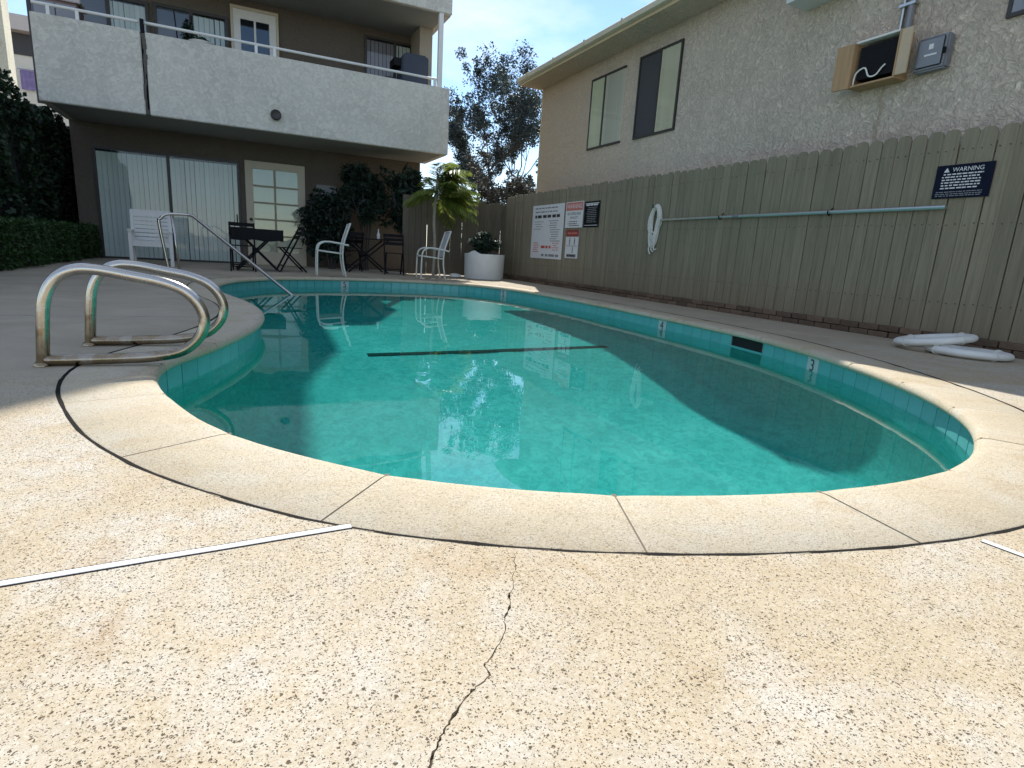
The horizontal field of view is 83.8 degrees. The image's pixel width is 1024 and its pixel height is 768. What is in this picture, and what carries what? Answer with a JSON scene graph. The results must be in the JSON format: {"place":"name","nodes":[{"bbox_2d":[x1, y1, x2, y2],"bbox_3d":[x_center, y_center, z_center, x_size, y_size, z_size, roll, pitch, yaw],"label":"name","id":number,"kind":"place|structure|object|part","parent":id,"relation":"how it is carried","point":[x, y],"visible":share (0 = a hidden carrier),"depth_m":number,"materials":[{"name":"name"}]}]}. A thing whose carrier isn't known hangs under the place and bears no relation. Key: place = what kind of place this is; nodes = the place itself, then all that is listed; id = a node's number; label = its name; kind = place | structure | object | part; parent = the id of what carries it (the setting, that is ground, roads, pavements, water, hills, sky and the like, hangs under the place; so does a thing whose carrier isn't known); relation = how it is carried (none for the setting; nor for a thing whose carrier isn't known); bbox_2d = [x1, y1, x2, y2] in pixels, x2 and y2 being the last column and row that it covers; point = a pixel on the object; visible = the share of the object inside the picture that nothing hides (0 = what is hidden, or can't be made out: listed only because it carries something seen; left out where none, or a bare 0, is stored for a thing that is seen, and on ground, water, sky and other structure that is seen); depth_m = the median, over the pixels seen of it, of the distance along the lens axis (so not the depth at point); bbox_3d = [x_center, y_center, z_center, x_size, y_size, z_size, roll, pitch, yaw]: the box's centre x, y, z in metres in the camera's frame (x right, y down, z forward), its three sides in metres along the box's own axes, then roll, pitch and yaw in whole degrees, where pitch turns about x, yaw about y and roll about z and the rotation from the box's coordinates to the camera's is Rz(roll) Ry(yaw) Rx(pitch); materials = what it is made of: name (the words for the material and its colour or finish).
{"place":"outdoors","nodes":[
{"label":"outdoors","id":0,"kind":"place"},
{"bbox_2d":[7,0,653,246],"label":"sky","id":1,"kind":"structure","parent":0,"point":[553,27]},
{"bbox_2d":[0,257,1023,767],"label":"pool deck","id":2,"kind":"structure","parent":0,"point":[148,619],"depth_m":0.93,"materials":[{"name":"concrete"}]},
{"bbox_2d":[0,68,78,222],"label":"ivy wall","id":3,"kind":"structure","parent":2,"relation":"on","point":[37,179],"depth_m":10.26,"materials":[{"name":"green plant"}]},
{"bbox_2d":[0,214,102,270],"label":"clipped hedge","id":4,"kind":"object","parent":2,"relation":"on","point":[25,242],"visible":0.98,"depth_m":8.82,"materials":[{"name":"green plant"}]},
{"bbox_2d":[33,263,209,366],"bbox_3d":[-1.748,-0.296,2.563,0.695,0.472,0.067,-2,14,-22],"label":"grab rail","id":5,"kind":"object","parent":2,"relation":"on","point":[53,280],"visible":0.99,"depth_m":2.52,"materials":[{"name":"silver metal"}]},
{"bbox_2d":[126,209,174,266],"bbox_3d":[-6.604,-2.680,10.451,0.700,0.992,0.672,-4,15,-29],"label":"slatted armchair","id":6,"kind":"object","parent":2,"relation":"on","point":[133,241],"visible":0.94,"depth_m":10.55,"materials":[{"name":"white paint"}]},
{"bbox_2d":[82,260,228,345],"bbox_3d":[-1.907,-0.419,3.058,0.695,0.472,0.067,-2,14,-22],"label":"grab rail","id":7,"kind":"object","parent":2,"relation":"on","point":[92,288],"visible":0.86,"depth_m":3.02,"materials":[{"name":"silver metal"}]},
{"bbox_2d":[157,213,292,294],"bbox_3d":[-3.892,-1.730,8.175,2.353,1.311,0.228,5,13,6],"label":"entry handrail","id":8,"kind":"object","parent":2,"relation":"on","point":[162,216],"visible":0.88,"depth_m":8.16,"materials":[{"name":"silver metal"}]},
{"bbox_2d":[228,221,256,271],"bbox_3d":[-4.901,-2.492,10.373,0.440,0.876,0.522,-3,14,-25],"label":"folding chair","id":9,"kind":"object","parent":2,"relation":"on","point":[232,264],"visible":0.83,"depth_m":10.38,"materials":[{"name":"black paint"}]},
{"bbox_2d":[230,227,283,271],"bbox_3d":[-4.851,-2.546,10.851,0.890,0.778,0.789,-3,14,-27],"label":"folding table","id":10,"kind":"object","parent":2,"relation":"on","point":[266,236],"visible":0.81,"depth_m":10.51,"materials":[{"name":"black paint"}]},
{"bbox_2d":[276,227,306,272],"bbox_3d":[-4.317,-2.631,11.140,0.522,0.876,0.440,-5,15,-33],"label":"folding chair","id":11,"kind":"object","parent":2,"relation":"on","point":[300,230],"visible":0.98,"depth_m":11.09,"materials":[{"name":"black paint"}]},
{"bbox_2d":[296,187,357,268],"bbox_3d":[-4.256,-3.583,13.217,1.406,1.805,0.999,-3,14,-25],"label":"dark bush","id":12,"kind":"object","parent":2,"relation":"on","point":[318,217],"visible":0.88,"depth_m":13.04,"materials":[{"name":"green plant"}]},
{"bbox_2d":[315,223,350,276],"bbox_3d":[-3.292,-2.470,10.476,0.610,0.966,0.571,-2,14,-21],"label":"patio armchair","id":13,"kind":"object","parent":2,"relation":"on","point":[342,244],"visible":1,"depth_m":10.29,"materials":[{"name":"white"}]},
{"bbox_2d":[342,232,363,271],"bbox_3d":[-3.669,-3.045,13.122,0.440,0.876,0.522,-3,14,-25],"label":"folding chair","id":14,"kind":"object","parent":2,"relation":"on","point":[357,241],"visible":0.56,"depth_m":12.99,"materials":[{"name":"black paint"}]},
{"bbox_2d":[327,162,398,269],"bbox_3d":[-3.541,-3.966,13.545,1.870,2.478,1.015,-3,14,-25],"label":"tall patio plant","id":15,"kind":"object","parent":2,"relation":"on","point":[362,190],"visible":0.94,"depth_m":13.30,"materials":[{"name":"green plant"}]},
{"bbox_2d":[340,237,392,273],"bbox_3d":[-3.256,-2.863,12.727,1.000,0.752,0.758,-3,14,-25],"label":"folding table","id":16,"kind":"object","parent":2,"relation":"on","point":[364,255],"visible":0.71,"depth_m":12.56,"materials":[{"name":"black paint"}]},
{"bbox_2d":[383,233,403,274],"bbox_3d":[-2.586,-2.831,12.475,0.440,0.876,0.522,0,13,-15],"label":"folding chair","id":17,"kind":"object","parent":2,"relation":"on","point":[394,243],"visible":1,"depth_m":12.51,"materials":[{"name":"black paint"}]},
{"bbox_2d":[390,163,427,234],"bbox_3d":[-2.391,-3.943,13.654,1.080,2.522,1.008,-3,14,-25],"label":"tall patio plant","id":18,"kind":"object","parent":2,"relation":"on","point":[409,181],"visible":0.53,"depth_m":13.33,"materials":[{"name":"green plant"}]},
{"bbox_2d":[416,231,451,279],"bbox_3d":[-1.583,-2.598,11.488,0.610,0.966,0.571,-1,14,-19],"label":"patio armchair","id":19,"kind":"object","parent":2,"relation":"on","point":[441,249],"visible":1,"depth_m":11.42,"materials":[{"name":"white"}]},
{"bbox_2d":[403,162,480,276],"bbox_3d":[-1.511,-3.596,12.433,1.724,2.494,1.560,-3,14,-25],"label":"palm","id":20,"kind":"object","parent":2,"relation":"on","point":[455,197],"visible":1,"depth_m":12.21,"materials":[{"name":"plant"}]},
{"bbox_2d":[402,194,506,275],"bbox_3d":[-1.333,-3.449,13.455,2.550,1.755,0.074,-3,14,-25],"label":"back fence","id":21,"kind":"object","parent":2,"relation":"on","point":[418,224],"visible":0.48,"depth_m":13.36,"materials":[{"name":"brown paint"}]},
{"bbox_2d":[449,273,460,276],"bbox_3d":[-1.302,-2.485,13.024,0.280,0.090,0.276,-3,14,-25],"label":"pale stone","id":22,"kind":"object","parent":2,"relation":"on","point":[454,275],"visible":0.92,"depth_m":12.92,"materials":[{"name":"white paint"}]},
{"bbox_2d":[464,250,504,279],"bbox_3d":[-0.635,-2.713,12.996,0.910,0.616,0.910,-3,14,-25],"label":"round planter","id":23,"kind":"object","parent":2,"relation":"on","point":[477,265],"visible":1,"depth_m":12.63,"materials":[{"name":"ceramic"}]},
{"bbox_2d":[467,229,502,253],"bbox_3d":[-0.628,-3.171,12.889,0.875,0.633,0.691,-3,14,-25],"label":"planter shrub","id":24,"kind":"object","parent":23,"relation":"in","point":[483,243],"visible":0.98,"depth_m":12.75,"materials":[{"name":"green plant"}]},
{"bbox_2d":[60,276,1023,553],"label":"pool coping","id":25,"kind":"object","parent":2,"relation":"on","point":[134,414],"visible":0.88,"depth_m":1.50,"materials":[{"name":"concrete"}]},
{"bbox_2d":[924,345,1014,361],"bbox_3d":[3.744,-0.262,4.684,0.592,0.091,0.592,-9,18,-44],"label":"life ring","id":26,"kind":"object","parent":2,"relation":"on","point":[975,353],"visible":0.94,"depth_m":4.50,"materials":[{"name":"white plastic"}]},
{"bbox_2d":[893,332,978,345],"bbox_3d":[3.620,-0.382,4.889,0.583,0.148,0.592,13,16,36],"label":"life ring","id":27,"kind":"object","parent":26,"relation":"on","point":[961,338],"visible":1,"depth_m":4.73,"materials":[{"name":"white plastic"}]},
{"bbox_2d":[158,280,973,456],"bbox_3d":[-0.676,0.099,6.358,4.922,1.818,9.825,-3,14,-25],"label":"pool basin","id":28,"kind":"object","parent":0,"point":[955,430],"visible":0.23,"depth_m":4.46,"materials":[{"name":"teal tile"}]},
{"bbox_2d":[164,287,968,495],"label":"water","id":29,"kind":"structure","parent":28,"relation":"in","point":[473,389],"depth_m":2.98,"materials":[{"name":"teal liquid"}]},
{"label":"ground","id":30,"kind":"structure","parent":0,"visible":0},
{"bbox_2d":[0,0,17,97],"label":"pale neighbour building","id":31,"kind":"structure","parent":30,"relation":"on","point":[7,61],"depth_m":18.86,"materials":[{"name":"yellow paint"}]},
{"bbox_2d":[9,12,68,125],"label":"alley house","id":32,"kind":"structure","parent":30,"relation":"on","point":[20,35],"depth_m":29.56,"materials":[{"name":"beige paint"}]},
{"bbox_2d":[17,68,35,90],"bbox_3d":[-25.320,-15.909,29.825,0.791,0.992,0.058,-3,14,-25],"label":"window","id":33,"kind":"structure","parent":32,"relation":"hanging from","point":[27,79],"depth_m":29.82,"materials":[{"name":"purple glass"}]},
{"bbox_2d":[26,0,452,269],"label":"apartment building","id":34,"kind":"structure","parent":30,"relation":"on","point":[163,119],"depth_m":12.13,"materials":[{"name":"beige paint"}]},
{"bbox_2d":[33,0,86,20],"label":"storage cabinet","id":35,"kind":"object","parent":34,"relation":"on","point":[77,4],"visible":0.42,"depth_m":10.29,"materials":[{"name":"grey"}]},
{"bbox_3d":[-8.394,-6.131,10.323,0.300,1.450,0.023,-3,14,-25],"label":"door","id":36,"kind":"part","parent":35,"relation":"part of","materials":[{"name":"grey"}]},
{"bbox_3d":[-8.104,-6.144,10.458,0.300,1.450,0.023,-3,14,-25],"label":"door","id":37,"kind":"part","parent":35,"relation":"part of","materials":[{"name":"grey"}]},
{"bbox_2d":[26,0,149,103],"bbox_3d":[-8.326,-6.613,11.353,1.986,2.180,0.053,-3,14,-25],"label":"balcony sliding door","id":38,"kind":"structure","parent":34,"relation":"in","point":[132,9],"depth_m":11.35,"materials":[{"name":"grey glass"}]},
{"bbox_2d":[92,145,242,263],"bbox_3d":[-7.426,-3.841,12.479,2.720,2.250,0.083,-3,14,-25],"label":"sliding door","id":39,"kind":"structure","parent":34,"relation":"in","point":[208,189],"depth_m":12.43,"materials":[{"name":"white glass"}]},
{"bbox_2d":[173,10,206,40],"bbox_3d":[-6.180,-6.279,11.267,0.578,1.821,0.538,7,13,14],"label":"potted plant","id":40,"kind":"object","parent":34,"relation":"on","point":[190,26],"visible":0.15,"depth_m":10.99,"materials":[{"name":"green plant"}]},
{"bbox_2d":[152,1,228,47],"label":"balcony sliding door","id":41,"kind":"structure","parent":34,"relation":"in","point":[204,22],"depth_m":11.88,"materials":[{"name":"grey glass"}]},
{"bbox_2d":[188,39,213,44],"bbox_3d":[-5.977,-5.916,11.038,0.440,1.240,0.433,-3,14,-25],"label":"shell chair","id":42,"kind":"object","parent":34,"relation":"on","point":[201,41],"visible":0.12,"depth_m":10.73,"materials":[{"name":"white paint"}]},
{"bbox_2d":[30,0,437,85],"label":"balcony railing","id":43,"kind":"object","parent":34,"relation":"on","point":[142,22],"visible":1,"depth_m":10.69,"materials":[{"name":"white metal"}]},
{"bbox_2d":[230,4,278,56],"bbox_3d":[-5.629,-6.876,12.567,0.949,2.470,0.068,-3,14,-25],"label":"balcony door","id":44,"kind":"structure","parent":34,"relation":"in","point":[247,24],"depth_m":12.37,"materials":[{"name":"white paint"}]},
{"bbox_2d":[270,109,280,120],"bbox_3d":[-4.696,-5.350,11.342,0.200,0.200,0.095,-3,14,-25],"label":"wall light","id":45,"kind":"object","parent":34,"relation":"attached to","point":[275,114],"visible":1,"depth_m":11.31,"materials":[{"name":"metal"}]},
{"bbox_2d":[244,160,306,266],"bbox_3d":[-5.508,-3.950,13.352,1.280,2.300,0.113,-3,14,-25],"label":"glazed door","id":46,"kind":"structure","parent":34,"relation":"in","point":[274,191],"depth_m":13.34,"materials":[{"name":"beige paint"}]},
{"bbox_2d":[316,185,336,196],"bbox_3d":[-4.462,-4.613,13.719,0.460,0.310,0.048,-3,14,-25],"label":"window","id":47,"kind":"structure","parent":34,"relation":"in","point":[324,187],"depth_m":13.68,"materials":[{"name":"grey glass"}]},
{"bbox_2d":[364,34,410,78],"bbox_3d":[-2.958,-7.578,13.673,1.130,1.220,0.054,-3,14,-25],"label":"balcony window","id":48,"kind":"structure","parent":34,"relation":"in","point":[379,52],"depth_m":13.56,"materials":[{"name":"brown"}]},
{"bbox_2d":[390,52,427,84],"bbox_3d":[-2.377,-6.495,13.067,0.780,1.850,0.500,-3,14,-25],"label":"covered grill","id":49,"kind":"object","parent":34,"relation":"on","point":[412,63],"visible":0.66,"depth_m":12.73,"materials":[{"name":"grey fabric"}]},
{"bbox_2d":[450,185,490,238],"bbox_3d":[-1.488,-5.731,21.030,2.013,3.054,2.753,-28,34,-67],"label":"garden tree","id":50,"kind":"object","parent":30,"relation":"on","point":[474,195],"visible":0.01,"depth_m":20.46,"materials":[{"name":"green plant"}]},
{"bbox_2d":[444,39,542,199],"bbox_3d":[-0.316,-10.310,25.861,6.107,9.958,7.733,-9,18,-44],"label":"garden tree","id":51,"kind":"object","parent":30,"relation":"on","point":[523,105],"visible":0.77,"depth_m":24.93,"materials":[{"name":"green plant"}]},
{"bbox_2d":[465,138,537,228],"bbox_3d":[0.138,-6.150,20.165,3.207,4.451,3.051,7,13,16],"label":"garden tree","id":52,"kind":"object","parent":30,"relation":"on","point":[501,194],"visible":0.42,"depth_m":19.36,"materials":[{"name":"green plant"}]},
{"bbox_2d":[503,121,1023,358],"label":"board fence","id":53,"kind":"object","parent":30,"relation":"on","point":[814,271],"visible":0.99,"depth_m":6.32,"materials":[{"name":"green paint"}]},
{"bbox_2d":[530,203,564,259],"bbox_3d":[0.729,-3.203,12.009,0.007,1.100,1.380,-3,14,-25],"label":"pool rules sign","id":54,"kind":"object","parent":53,"relation":"attached to","point":[547,231],"visible":1,"depth_m":11.96,"materials":[{"name":"grey plastic"}]},
{"bbox_2d":[564,230,578,258],"bbox_3d":[1.165,-2.728,11.123,0.007,0.540,0.480,-3,14,-25],"label":"pictogram sign","id":55,"kind":"object","parent":53,"relation":"attached to","point":[571,244],"visible":1,"depth_m":11.11,"materials":[{"name":"white"}]},
{"bbox_2d":[565,201,583,227],"bbox_3d":[1.199,-3.264,10.995,0.008,0.485,0.650,-3,14,-25],"label":"lifeguard warning sign","id":56,"kind":"object","parent":53,"relation":"attached to","point":[574,215],"visible":1,"depth_m":10.98,"materials":[{"name":"white plastic"}]},
{"bbox_2d":[583,200,600,226],"bbox_3d":[1.460,-3.112,10.454,0.007,0.460,0.510,-3,14,-25],"label":"black notice sign","id":57,"kind":"object","parent":53,"relation":"attached to","point":[591,213],"visible":1,"depth_m":10.44,"materials":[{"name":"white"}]},
{"bbox_2d":[647,204,661,254],"bbox_3d":[2.196,-2.400,8.856,0.096,0.762,0.311,-3,14,-25],"label":"rope coil","id":58,"kind":"object","parent":53,"relation":"hanging from","point":[652,239],"visible":1,"depth_m":8.84,"materials":[{"name":"white fabric"}]},
{"bbox_2d":[660,205,946,220],"bbox_3d":[3.111,-2.065,6.938,0.092,0.091,3.990,-3,14,-25],"label":"reach pole","id":59,"kind":"object","parent":53,"relation":"attached to","point":[895,209],"visible":1,"depth_m":6.23,"materials":[{"name":"grey metal"}]},
{"bbox_2d":[931,160,996,198],"bbox_3d":[4.022,-1.815,5.092,0.007,0.290,0.463,-3,14,-25],"label":"navy warning sign","id":60,"kind":"object","parent":53,"relation":"attached to","point":[965,180],"visible":1,"depth_m":5.08,"materials":[{"name":"blue"}]},
{"bbox_2d":[517,0,1023,340],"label":"stucco house","id":61,"kind":"structure","parent":30,"relation":"on","point":[656,87],"depth_m":7.44,"materials":[{"name":"beige paint"}]},
{"bbox_2d":[586,65,626,150],"bbox_3d":[1.688,-4.937,10.294,0.036,1.234,1.062,-3,14,-25],"label":"window","id":62,"kind":"structure","parent":61,"relation":"in","point":[607,90],"depth_m":10.26,"materials":[{"name":"glass"}]},
{"bbox_2d":[632,38,684,139],"bbox_3d":[2.292,-4.617,9.031,0.036,1.264,1.034,-3,14,-25],"label":"window","id":63,"kind":"structure","parent":61,"relation":"in","point":[659,75],"depth_m":8.99,"materials":[{"name":"grey glass"}]},
{"bbox_2d":[786,0,832,10],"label":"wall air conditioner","id":64,"kind":"object","parent":61,"relation":"attached to","point":[806,5],"depth_m":6.47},
{"bbox_2d":[831,26,914,91],"bbox_3d":[3.733,-3.300,5.849,0.218,0.440,0.770,-3,14,-25],"label":"plywood sleeve","id":65,"kind":"object","parent":61,"relation":"attached to","point":[875,62],"visible":1,"depth_m":5.82,"materials":[{"name":"brown wood"}]},
{"bbox_2d":[898,0,919,28],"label":"conduit","id":66,"kind":"object","parent":61,"relation":"attached to","point":[910,5],"visible":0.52,"depth_m":5.60,"materials":[{"name":"grey metal"}]},
{"bbox_2d":[913,32,955,74],"bbox_3d":[3.999,-3.133,5.415,0.118,0.300,0.290,-3,14,-25],"label":"meter box","id":67,"kind":"object","parent":61,"relation":"attached to","point":[934,54],"visible":1,"depth_m":5.36,"materials":[{"name":"grey"}]},
{"bbox_2d":[1005,0,1023,18],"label":"window","id":68,"kind":"structure","parent":61,"relation":"in","point":[1015,8],"depth_m":4.87,"materials":[{"name":"grey metal"}]}
]}

